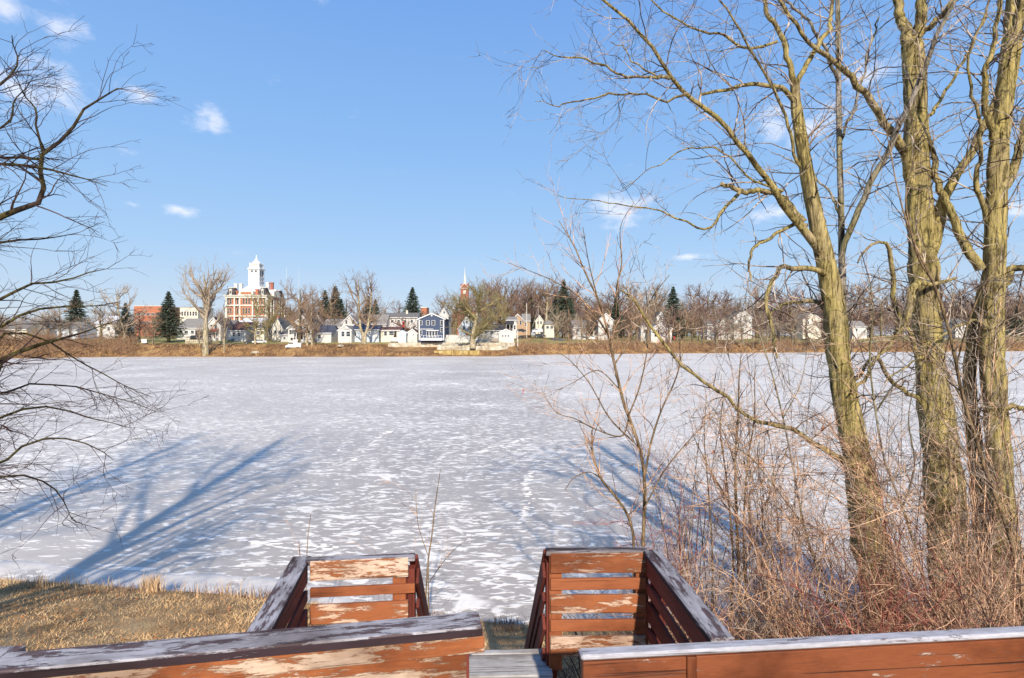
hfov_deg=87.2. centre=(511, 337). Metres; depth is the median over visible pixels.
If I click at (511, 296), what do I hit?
tree
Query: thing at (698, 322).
tree
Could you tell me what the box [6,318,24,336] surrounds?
tree
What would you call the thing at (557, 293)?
tree
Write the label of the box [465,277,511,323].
tree
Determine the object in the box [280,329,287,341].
shed
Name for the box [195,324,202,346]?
tree
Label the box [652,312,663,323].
house
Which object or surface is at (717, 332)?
tree
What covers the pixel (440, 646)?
deck railing
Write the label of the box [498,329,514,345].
garage
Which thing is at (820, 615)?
bramble tangle
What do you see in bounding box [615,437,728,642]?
shrub
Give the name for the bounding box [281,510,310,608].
sapling
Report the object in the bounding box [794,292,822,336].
tree
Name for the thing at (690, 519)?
shrub
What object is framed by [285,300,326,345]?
tree
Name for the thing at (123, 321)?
spruce tree
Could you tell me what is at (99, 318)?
tree
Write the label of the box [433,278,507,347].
tree
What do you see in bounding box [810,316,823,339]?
tree
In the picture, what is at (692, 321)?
tree
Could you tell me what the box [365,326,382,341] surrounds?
garage
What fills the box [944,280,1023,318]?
tree
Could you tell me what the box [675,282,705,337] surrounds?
tree
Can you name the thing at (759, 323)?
tree
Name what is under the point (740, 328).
tree
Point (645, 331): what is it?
tree
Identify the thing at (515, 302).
tree
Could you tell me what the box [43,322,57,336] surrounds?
house
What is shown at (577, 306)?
tree
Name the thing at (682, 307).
tree
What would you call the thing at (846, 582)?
shrub
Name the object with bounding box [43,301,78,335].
tree
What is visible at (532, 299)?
tree
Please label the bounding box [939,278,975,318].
tree
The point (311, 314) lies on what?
tree
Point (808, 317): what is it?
tree
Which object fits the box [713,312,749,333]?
tree
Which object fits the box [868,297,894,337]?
tree
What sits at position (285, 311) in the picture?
tree
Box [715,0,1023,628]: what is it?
tree
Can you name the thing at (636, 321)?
tree
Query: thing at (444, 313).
house
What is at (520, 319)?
house
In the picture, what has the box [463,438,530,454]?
snow trail
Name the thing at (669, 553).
shrub
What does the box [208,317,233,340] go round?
house
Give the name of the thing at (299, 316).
tree
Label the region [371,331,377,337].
door
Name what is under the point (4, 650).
deck railing
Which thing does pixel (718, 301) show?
tree
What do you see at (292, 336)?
house
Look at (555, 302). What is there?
spruce tree
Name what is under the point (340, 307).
spruce tree
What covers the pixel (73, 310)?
spruce tree
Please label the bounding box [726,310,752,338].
house
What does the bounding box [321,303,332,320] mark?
spruce tree
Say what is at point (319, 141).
sky
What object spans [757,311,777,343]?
tree
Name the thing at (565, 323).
tree
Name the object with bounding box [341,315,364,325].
house
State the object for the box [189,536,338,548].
snow trail
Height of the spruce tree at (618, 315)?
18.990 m
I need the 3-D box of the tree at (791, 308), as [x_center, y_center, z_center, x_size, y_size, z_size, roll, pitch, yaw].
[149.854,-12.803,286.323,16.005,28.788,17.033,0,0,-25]
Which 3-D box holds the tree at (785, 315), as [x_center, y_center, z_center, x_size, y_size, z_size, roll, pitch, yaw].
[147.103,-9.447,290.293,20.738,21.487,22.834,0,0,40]
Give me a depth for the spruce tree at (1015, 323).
289.35 m
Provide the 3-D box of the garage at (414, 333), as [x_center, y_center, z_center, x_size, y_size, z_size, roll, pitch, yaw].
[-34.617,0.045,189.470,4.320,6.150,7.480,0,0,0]
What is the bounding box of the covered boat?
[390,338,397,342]
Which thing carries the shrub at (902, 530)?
on the bank at (25, 636)
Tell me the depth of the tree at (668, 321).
213.55 m
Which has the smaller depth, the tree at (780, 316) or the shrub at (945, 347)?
the shrub at (945, 347)
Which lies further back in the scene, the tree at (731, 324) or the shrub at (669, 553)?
the tree at (731, 324)
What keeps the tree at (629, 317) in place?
on the bank at (295, 352)
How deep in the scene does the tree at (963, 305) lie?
297.89 m
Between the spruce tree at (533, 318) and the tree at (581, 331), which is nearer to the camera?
the tree at (581, 331)
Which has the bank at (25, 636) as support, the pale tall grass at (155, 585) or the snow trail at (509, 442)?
the pale tall grass at (155, 585)
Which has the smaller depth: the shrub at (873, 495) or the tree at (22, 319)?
the shrub at (873, 495)
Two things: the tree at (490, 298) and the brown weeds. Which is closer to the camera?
the brown weeds
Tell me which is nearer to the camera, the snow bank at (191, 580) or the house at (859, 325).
the snow bank at (191, 580)
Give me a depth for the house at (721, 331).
244.00 m
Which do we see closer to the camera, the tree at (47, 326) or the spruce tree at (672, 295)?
the tree at (47, 326)
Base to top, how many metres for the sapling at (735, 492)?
5.670 m
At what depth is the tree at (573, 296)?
288.42 m
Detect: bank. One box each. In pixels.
[0,335,1023,357]
[0,560,370,603]
[0,579,856,677]
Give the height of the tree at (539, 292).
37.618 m
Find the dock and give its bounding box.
[434,350,479,354]
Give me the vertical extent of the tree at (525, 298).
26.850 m
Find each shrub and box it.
[369,574,454,615]
[502,583,713,677]
[565,429,752,642]
[583,379,842,640]
[585,532,809,642]
[613,361,901,639]
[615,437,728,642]
[625,445,943,638]
[660,438,1006,635]
[661,318,847,639]
[683,481,834,640]
[686,383,1023,630]
[703,407,1023,632]
[710,218,1023,629]
[715,385,1023,629]
[732,583,918,638]
[742,541,999,635]
[758,294,1023,625]
[802,495,1023,630]
[889,245,1023,628]
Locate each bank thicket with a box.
[0,326,147,357]
[513,330,1023,353]
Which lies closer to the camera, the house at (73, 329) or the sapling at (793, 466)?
the sapling at (793, 466)
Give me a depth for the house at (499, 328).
198.00 m
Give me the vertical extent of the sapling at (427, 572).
3.223 m
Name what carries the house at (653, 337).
on the bank at (295, 352)
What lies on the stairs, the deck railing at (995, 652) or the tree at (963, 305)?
the deck railing at (995, 652)
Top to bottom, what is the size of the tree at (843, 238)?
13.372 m
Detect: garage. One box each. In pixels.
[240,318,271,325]
[316,325,337,342]
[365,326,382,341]
[407,329,418,342]
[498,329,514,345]
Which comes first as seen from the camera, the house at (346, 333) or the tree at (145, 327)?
the house at (346, 333)
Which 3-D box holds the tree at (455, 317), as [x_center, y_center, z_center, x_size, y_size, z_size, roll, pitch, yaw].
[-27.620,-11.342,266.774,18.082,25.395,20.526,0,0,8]
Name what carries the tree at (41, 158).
on the bank at (25, 636)
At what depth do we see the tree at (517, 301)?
341.78 m
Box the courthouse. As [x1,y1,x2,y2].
[224,255,286,324]
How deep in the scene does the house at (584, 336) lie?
232.00 m
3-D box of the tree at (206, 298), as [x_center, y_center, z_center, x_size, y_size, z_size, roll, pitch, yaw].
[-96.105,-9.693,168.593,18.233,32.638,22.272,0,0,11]
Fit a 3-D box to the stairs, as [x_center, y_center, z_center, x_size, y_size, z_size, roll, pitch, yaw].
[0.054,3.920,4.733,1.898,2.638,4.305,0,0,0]
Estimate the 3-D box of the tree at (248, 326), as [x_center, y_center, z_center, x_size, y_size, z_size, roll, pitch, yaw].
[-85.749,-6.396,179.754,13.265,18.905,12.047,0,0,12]
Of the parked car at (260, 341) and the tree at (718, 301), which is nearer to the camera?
the parked car at (260, 341)
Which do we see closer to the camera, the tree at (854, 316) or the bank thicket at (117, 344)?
the bank thicket at (117, 344)
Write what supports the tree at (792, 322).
on the bank at (295, 352)
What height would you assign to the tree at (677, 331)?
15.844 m
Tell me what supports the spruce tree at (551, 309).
on the bank at (295, 352)
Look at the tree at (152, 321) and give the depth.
268.52 m
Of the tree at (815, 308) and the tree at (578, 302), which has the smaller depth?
the tree at (578, 302)
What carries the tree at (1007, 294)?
on the bank at (295, 352)
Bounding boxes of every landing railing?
[247,553,415,631]
[545,547,733,669]
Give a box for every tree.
[0,13,208,568]
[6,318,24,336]
[9,309,31,323]
[29,320,42,331]
[32,305,65,339]
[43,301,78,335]
[61,289,89,323]
[75,316,98,338]
[82,300,115,337]
[98,284,153,342]
[115,303,140,339]
[130,311,145,338]
[138,314,163,344]
[141,291,192,341]
[141,321,151,337]
[145,314,160,335]
[172,253,240,355]
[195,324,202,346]
[208,324,219,349]
[215,304,234,352]
[236,290,272,343]
[249,289,303,324]
[253,291,282,342]
[275,284,314,317]
[279,277,317,342]
[279,303,292,318]
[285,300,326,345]
[290,288,333,315]
[299,302,318,346]
[312,282,347,318]
[316,290,332,314]
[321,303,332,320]
[324,311,342,326]
[328,286,345,318]
[333,299,346,318]
[336,266,394,343]
[343,297,356,315]
[345,303,362,315]
[362,296,374,317]
[371,299,379,314]
[388,301,404,312]
[394,316,418,331]
[397,287,426,315]
[430,293,453,314]
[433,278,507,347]
[439,291,471,334]
[440,303,461,334]
[457,297,487,323]
[457,298,476,322]
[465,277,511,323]
[467,283,494,323]
[475,0,990,633]
[475,280,510,323]
[478,279,520,323]
[481,282,521,323]
[482,275,526,328]
[490,276,528,316]
[491,294,511,323]
[501,289,525,335]
[504,289,523,336]
[506,277,548,337]
[514,288,540,323]
[518,283,536,313]
[523,281,548,337]
[526,273,564,321]
[527,284,581,322]
[529,295,536,331]
[542,277,580,321]
[543,304,560,331]
[544,305,566,339]
[550,294,563,335]
[553,279,594,336]
[554,279,577,337]
[554,284,584,319]
[554,312,571,338]
[561,320,581,339]
[562,296,575,334]
[570,291,602,319]
[574,307,608,337]
[576,317,586,340]
[584,310,594,336]
[588,293,615,317]
[589,290,637,328]
[590,283,651,337]
[594,276,637,337]
[609,300,629,338]
[609,318,626,341]
[614,279,652,315]
[618,302,643,335]
[621,320,635,337]
[623,311,636,336]
[628,306,645,341]
[629,292,664,322]
[641,308,659,344]
[642,282,671,312]
[643,282,670,322]
[655,303,680,343]
[657,286,694,339]
[662,307,700,340]
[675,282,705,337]
[675,297,698,324]
[684,311,706,340]
[686,304,708,340]
[692,281,731,318]
[692,295,709,321]
[693,290,734,320]
[695,308,741,344]
[695,311,710,338]
[702,0,989,500]
[705,289,736,318]
[708,315,723,338]
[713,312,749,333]
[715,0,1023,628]
[721,302,764,326]
[721,323,745,343]
[723,309,755,343]
[726,295,741,312]
[739,283,778,337]
[742,282,782,337]
[752,295,798,334]
[752,318,766,343]
[753,287,789,337]
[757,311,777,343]
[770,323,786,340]
[772,303,806,337]
[776,289,809,337]
[780,309,809,343]
[782,312,799,343]
[788,285,822,325]
[793,298,822,320]
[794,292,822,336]
[796,313,813,342]
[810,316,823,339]
[820,280,873,320]
[842,0,1023,626]
[847,279,904,337]
[847,282,881,331]
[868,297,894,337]
[884,295,911,337]
[886,287,906,337]
[939,278,973,317]
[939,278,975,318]
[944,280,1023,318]
[947,292,974,320]
[962,276,978,310]
[1005,286,1020,337]
[1005,292,1023,337]
[1005,307,1023,337]
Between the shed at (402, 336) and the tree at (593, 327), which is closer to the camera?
the shed at (402, 336)
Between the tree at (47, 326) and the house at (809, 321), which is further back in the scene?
the house at (809, 321)
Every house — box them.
[7,321,49,338]
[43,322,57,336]
[57,322,97,338]
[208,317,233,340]
[229,322,253,340]
[256,324,272,340]
[270,316,290,340]
[286,315,319,342]
[323,319,344,328]
[337,325,355,342]
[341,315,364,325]
[353,325,366,341]
[365,315,389,326]
[380,327,405,341]
[384,310,421,329]
[389,322,409,331]
[417,313,448,342]
[439,308,451,334]
[457,317,473,334]
[480,324,504,340]
[505,317,516,337]
[515,314,523,335]
[522,314,530,334]
[534,315,543,333]
[542,320,554,337]
[570,320,595,339]
[594,313,613,339]
[638,323,646,340]
[649,323,671,342]
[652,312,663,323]
[700,320,713,339]
[714,319,730,339]
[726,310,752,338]
[789,313,820,338]
[849,321,867,338]
[942,319,966,338]
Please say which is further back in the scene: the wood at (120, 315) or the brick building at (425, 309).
the wood at (120, 315)
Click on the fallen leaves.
(86, 619)
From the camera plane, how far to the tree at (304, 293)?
226.44 m
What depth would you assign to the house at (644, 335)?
222.00 m
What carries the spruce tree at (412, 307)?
on the bank at (295, 352)
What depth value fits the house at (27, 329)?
206.94 m
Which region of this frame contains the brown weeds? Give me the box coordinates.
[8,575,526,639]
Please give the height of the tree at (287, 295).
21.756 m
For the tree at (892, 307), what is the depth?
345.92 m
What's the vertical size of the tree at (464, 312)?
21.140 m
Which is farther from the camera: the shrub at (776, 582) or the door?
the door
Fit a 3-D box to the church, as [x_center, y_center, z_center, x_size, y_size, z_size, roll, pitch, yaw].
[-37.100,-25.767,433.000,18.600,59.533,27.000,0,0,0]
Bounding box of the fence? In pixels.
[446,335,497,342]
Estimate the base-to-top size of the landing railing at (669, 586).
3.529 m
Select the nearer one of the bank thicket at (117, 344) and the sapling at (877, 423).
the sapling at (877, 423)
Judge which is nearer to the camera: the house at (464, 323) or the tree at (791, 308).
the house at (464, 323)
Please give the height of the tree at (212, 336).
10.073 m
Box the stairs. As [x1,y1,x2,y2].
[469,648,552,677]
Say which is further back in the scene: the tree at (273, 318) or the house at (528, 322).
the house at (528, 322)
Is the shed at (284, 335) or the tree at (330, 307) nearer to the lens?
the shed at (284, 335)
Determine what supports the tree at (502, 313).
on the bank at (295, 352)
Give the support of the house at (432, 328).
on the bank at (295, 352)
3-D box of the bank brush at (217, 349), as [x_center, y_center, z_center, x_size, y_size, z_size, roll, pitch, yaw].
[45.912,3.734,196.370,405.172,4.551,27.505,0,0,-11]
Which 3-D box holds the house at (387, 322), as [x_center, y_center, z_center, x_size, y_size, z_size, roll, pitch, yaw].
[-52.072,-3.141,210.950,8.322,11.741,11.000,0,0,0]
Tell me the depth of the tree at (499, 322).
352.67 m
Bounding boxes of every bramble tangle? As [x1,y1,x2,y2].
[598,464,1023,644]
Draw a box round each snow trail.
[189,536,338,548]
[351,431,393,459]
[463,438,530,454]
[517,471,534,519]
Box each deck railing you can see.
[0,612,483,677]
[0,645,25,657]
[579,626,1023,677]
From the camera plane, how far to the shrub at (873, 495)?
7.25 m
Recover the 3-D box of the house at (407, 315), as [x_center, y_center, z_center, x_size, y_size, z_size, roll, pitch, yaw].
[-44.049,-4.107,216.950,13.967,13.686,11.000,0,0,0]
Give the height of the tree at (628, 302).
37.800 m
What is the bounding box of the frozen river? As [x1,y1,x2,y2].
[0,351,1023,627]
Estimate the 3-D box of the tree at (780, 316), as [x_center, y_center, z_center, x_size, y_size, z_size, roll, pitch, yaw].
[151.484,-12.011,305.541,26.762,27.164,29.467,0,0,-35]
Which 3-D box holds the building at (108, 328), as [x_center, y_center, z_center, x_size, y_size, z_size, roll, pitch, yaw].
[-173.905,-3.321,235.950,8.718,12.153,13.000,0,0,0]
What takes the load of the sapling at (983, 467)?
on the bank at (25, 636)
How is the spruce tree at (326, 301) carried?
on the bank at (295, 352)
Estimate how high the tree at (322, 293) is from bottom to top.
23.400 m
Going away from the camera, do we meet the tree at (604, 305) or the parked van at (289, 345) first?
the parked van at (289, 345)
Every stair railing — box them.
[406,554,429,617]
[524,549,556,677]
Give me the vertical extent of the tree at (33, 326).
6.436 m
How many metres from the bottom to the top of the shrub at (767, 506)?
4.963 m
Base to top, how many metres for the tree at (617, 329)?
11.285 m
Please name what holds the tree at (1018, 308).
on the bank at (295, 352)
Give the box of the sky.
[0,0,1023,334]
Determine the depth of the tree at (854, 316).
312.72 m
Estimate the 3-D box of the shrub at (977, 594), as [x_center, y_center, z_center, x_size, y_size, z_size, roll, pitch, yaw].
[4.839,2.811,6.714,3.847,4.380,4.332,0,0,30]
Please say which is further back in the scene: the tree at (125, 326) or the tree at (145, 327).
the tree at (145, 327)
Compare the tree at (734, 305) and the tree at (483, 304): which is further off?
the tree at (734, 305)
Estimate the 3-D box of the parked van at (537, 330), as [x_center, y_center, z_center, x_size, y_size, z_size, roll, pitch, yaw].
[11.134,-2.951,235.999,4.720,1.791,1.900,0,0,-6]
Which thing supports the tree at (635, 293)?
on the bank at (295, 352)
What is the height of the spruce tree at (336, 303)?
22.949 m
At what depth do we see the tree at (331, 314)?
205.88 m
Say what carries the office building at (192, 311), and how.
on the bank at (295, 352)
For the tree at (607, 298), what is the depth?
267.65 m
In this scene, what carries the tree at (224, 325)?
on the bank at (295, 352)
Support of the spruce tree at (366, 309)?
on the bank at (295, 352)
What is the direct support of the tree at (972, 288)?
on the bank at (295, 352)
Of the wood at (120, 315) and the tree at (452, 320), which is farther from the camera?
the wood at (120, 315)
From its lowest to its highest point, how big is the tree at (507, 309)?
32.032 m
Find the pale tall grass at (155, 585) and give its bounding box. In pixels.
[1,569,261,598]
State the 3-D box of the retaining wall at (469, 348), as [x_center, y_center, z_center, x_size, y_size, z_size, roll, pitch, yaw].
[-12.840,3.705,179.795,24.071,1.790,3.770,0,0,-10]
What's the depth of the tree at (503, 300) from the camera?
355.59 m
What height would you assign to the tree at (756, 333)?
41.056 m
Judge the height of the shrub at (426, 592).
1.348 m
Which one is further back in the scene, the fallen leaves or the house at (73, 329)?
the house at (73, 329)
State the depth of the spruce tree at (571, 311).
261.37 m
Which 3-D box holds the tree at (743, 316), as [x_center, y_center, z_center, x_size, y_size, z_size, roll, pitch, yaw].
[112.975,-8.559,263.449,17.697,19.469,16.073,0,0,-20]
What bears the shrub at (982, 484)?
on the bank at (25, 636)
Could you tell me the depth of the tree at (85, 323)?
194.71 m
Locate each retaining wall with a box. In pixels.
[388,342,514,346]
[437,346,507,349]
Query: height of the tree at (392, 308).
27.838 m
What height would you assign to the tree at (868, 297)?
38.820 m
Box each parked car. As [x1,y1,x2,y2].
[187,335,200,338]
[252,339,265,342]
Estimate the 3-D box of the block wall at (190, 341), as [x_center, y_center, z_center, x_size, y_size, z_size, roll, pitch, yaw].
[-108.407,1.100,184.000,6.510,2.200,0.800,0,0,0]
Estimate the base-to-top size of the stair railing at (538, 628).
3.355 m
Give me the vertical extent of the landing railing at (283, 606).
3.529 m
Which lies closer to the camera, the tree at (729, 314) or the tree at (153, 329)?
the tree at (153, 329)
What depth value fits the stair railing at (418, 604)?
4.21 m
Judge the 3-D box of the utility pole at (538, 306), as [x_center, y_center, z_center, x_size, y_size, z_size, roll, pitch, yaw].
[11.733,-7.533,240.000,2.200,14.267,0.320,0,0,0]
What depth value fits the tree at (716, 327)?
238.33 m
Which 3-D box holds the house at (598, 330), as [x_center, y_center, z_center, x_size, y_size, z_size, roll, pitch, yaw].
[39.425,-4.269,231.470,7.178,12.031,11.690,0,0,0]
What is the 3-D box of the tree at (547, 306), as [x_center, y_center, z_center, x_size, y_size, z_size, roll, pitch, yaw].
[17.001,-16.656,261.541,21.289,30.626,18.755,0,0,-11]
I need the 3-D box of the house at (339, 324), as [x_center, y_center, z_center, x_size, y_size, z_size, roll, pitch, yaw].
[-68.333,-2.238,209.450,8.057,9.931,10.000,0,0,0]
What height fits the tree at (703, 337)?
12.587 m
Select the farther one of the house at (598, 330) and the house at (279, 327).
the house at (598, 330)
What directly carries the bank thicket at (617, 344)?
on the bank at (295, 352)
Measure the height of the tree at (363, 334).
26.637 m
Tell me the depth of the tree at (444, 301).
322.12 m
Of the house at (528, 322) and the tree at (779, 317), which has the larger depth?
the tree at (779, 317)
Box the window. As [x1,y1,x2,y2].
[346,331,350,336]
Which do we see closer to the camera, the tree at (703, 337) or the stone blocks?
the stone blocks
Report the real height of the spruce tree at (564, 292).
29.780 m
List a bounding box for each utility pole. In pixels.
[526,303,526,336]
[536,305,540,333]
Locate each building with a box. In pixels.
[94,316,133,337]
[134,306,179,336]
[177,318,211,338]
[180,307,213,321]
[421,307,428,316]
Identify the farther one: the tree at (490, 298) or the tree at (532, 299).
the tree at (490, 298)
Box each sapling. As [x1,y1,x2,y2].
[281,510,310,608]
[342,469,471,609]
[480,165,737,576]
[663,324,828,639]
[702,243,864,635]
[815,0,1023,625]
[821,214,962,629]
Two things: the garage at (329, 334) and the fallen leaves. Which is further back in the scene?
the garage at (329, 334)
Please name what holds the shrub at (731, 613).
on the bank at (25, 636)
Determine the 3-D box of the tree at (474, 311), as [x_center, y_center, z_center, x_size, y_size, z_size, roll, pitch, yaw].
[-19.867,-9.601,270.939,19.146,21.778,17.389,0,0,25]
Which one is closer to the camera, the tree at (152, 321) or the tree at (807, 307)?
the tree at (152, 321)
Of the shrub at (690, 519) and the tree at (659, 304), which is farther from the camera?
the tree at (659, 304)
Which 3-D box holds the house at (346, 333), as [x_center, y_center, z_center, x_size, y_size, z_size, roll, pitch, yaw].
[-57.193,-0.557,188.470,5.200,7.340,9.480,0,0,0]
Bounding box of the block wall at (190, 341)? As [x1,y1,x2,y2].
[185,338,201,343]
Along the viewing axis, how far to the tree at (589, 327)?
228.11 m
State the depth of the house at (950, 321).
286.78 m
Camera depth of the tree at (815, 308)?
333.54 m
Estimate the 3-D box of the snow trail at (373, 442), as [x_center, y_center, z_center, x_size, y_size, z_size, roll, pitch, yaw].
[-7.775,5.984,30.359,0.794,0.023,8.086,0,0,-2]
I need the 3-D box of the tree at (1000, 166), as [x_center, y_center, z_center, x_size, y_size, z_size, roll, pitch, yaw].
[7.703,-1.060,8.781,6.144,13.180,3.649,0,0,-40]
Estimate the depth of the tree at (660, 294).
318.48 m
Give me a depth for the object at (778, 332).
227.79 m
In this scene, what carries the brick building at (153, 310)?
on the bank at (295, 352)
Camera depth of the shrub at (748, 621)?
7.36 m
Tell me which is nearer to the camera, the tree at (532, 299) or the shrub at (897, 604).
the shrub at (897, 604)
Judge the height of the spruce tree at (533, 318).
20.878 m
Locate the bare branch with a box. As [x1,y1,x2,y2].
[710,412,824,602]
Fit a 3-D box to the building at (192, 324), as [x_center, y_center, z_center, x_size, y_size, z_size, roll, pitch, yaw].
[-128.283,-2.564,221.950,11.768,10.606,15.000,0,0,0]
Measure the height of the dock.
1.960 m
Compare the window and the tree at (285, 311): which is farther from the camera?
the tree at (285, 311)
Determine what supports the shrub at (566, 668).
on the bank at (25, 636)
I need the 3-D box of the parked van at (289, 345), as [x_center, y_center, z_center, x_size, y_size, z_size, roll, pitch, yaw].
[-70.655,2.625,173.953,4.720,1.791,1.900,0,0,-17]
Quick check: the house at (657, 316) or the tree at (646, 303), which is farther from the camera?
the tree at (646, 303)
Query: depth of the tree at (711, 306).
276.94 m
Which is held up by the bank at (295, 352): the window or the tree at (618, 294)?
the tree at (618, 294)
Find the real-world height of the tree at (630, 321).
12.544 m
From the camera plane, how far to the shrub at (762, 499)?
8.77 m
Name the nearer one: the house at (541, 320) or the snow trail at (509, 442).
the snow trail at (509, 442)
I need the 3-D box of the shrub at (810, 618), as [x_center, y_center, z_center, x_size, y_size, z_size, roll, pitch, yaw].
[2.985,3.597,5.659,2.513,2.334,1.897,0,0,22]
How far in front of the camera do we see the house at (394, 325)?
196.00 m
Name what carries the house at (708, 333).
on the bank at (295, 352)
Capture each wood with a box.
[0,311,493,336]
[531,297,1022,337]
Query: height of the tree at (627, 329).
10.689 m
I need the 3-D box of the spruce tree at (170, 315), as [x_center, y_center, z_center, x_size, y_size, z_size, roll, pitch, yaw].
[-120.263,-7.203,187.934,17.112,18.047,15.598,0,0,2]
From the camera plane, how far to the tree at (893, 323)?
304.02 m
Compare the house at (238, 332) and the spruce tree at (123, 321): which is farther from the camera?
the house at (238, 332)
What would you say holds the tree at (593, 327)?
on the bank at (295, 352)
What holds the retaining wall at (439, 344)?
on the bank at (295, 352)
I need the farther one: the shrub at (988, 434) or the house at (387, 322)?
the house at (387, 322)
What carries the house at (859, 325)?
on the bank at (295, 352)
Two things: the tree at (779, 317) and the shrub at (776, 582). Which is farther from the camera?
the tree at (779, 317)
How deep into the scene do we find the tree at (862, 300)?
367.79 m
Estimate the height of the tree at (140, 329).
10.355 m
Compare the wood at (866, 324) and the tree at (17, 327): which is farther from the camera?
the wood at (866, 324)
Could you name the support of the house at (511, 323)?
on the bank at (295, 352)
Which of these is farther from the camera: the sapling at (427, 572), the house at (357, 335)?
the house at (357, 335)
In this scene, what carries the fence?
on the bank at (295, 352)
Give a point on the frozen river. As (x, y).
(258, 447)
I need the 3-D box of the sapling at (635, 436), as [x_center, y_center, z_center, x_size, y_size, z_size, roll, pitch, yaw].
[1.425,1.321,8.357,4.113,8.067,2.417,0,0,-20]
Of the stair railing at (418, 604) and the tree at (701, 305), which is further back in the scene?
the tree at (701, 305)
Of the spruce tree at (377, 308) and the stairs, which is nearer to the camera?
the stairs
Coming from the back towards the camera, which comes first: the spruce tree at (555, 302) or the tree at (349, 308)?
the tree at (349, 308)
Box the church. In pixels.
[454,272,477,334]
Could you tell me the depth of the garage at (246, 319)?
243.05 m
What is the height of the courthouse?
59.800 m
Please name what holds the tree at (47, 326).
on the bank at (295, 352)
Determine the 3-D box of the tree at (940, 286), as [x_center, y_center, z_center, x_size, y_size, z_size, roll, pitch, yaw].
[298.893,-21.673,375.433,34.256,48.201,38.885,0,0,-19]
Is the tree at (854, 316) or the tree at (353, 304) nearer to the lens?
the tree at (854, 316)
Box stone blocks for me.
[441,344,457,345]
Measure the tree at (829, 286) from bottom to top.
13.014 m
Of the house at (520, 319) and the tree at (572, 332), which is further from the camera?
the house at (520, 319)
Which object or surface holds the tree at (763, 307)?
on the bank at (295, 352)
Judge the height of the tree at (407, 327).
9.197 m
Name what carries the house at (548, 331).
on the bank at (295, 352)
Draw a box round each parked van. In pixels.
[285,343,301,347]
[532,329,542,332]
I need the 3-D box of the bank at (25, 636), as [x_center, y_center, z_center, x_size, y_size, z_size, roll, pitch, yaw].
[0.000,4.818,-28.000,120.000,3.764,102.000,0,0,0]
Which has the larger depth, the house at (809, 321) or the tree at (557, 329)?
the house at (809, 321)
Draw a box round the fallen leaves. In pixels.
[3,581,230,645]
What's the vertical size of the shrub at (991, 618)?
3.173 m
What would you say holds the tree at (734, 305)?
on the bank at (295, 352)
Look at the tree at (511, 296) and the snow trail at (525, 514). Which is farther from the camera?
the tree at (511, 296)
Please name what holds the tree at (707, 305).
on the bank at (295, 352)
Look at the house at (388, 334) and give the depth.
188.00 m
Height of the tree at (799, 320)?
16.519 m
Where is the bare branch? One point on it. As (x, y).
(773, 487)
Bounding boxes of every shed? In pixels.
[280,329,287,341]
[397,330,407,342]
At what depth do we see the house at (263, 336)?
195.01 m
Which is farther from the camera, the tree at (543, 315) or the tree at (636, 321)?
the tree at (543, 315)
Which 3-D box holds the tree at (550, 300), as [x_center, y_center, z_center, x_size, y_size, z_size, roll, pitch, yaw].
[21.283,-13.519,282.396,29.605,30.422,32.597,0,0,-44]
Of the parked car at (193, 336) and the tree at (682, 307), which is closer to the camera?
the parked car at (193, 336)
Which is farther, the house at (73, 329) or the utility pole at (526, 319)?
the utility pole at (526, 319)

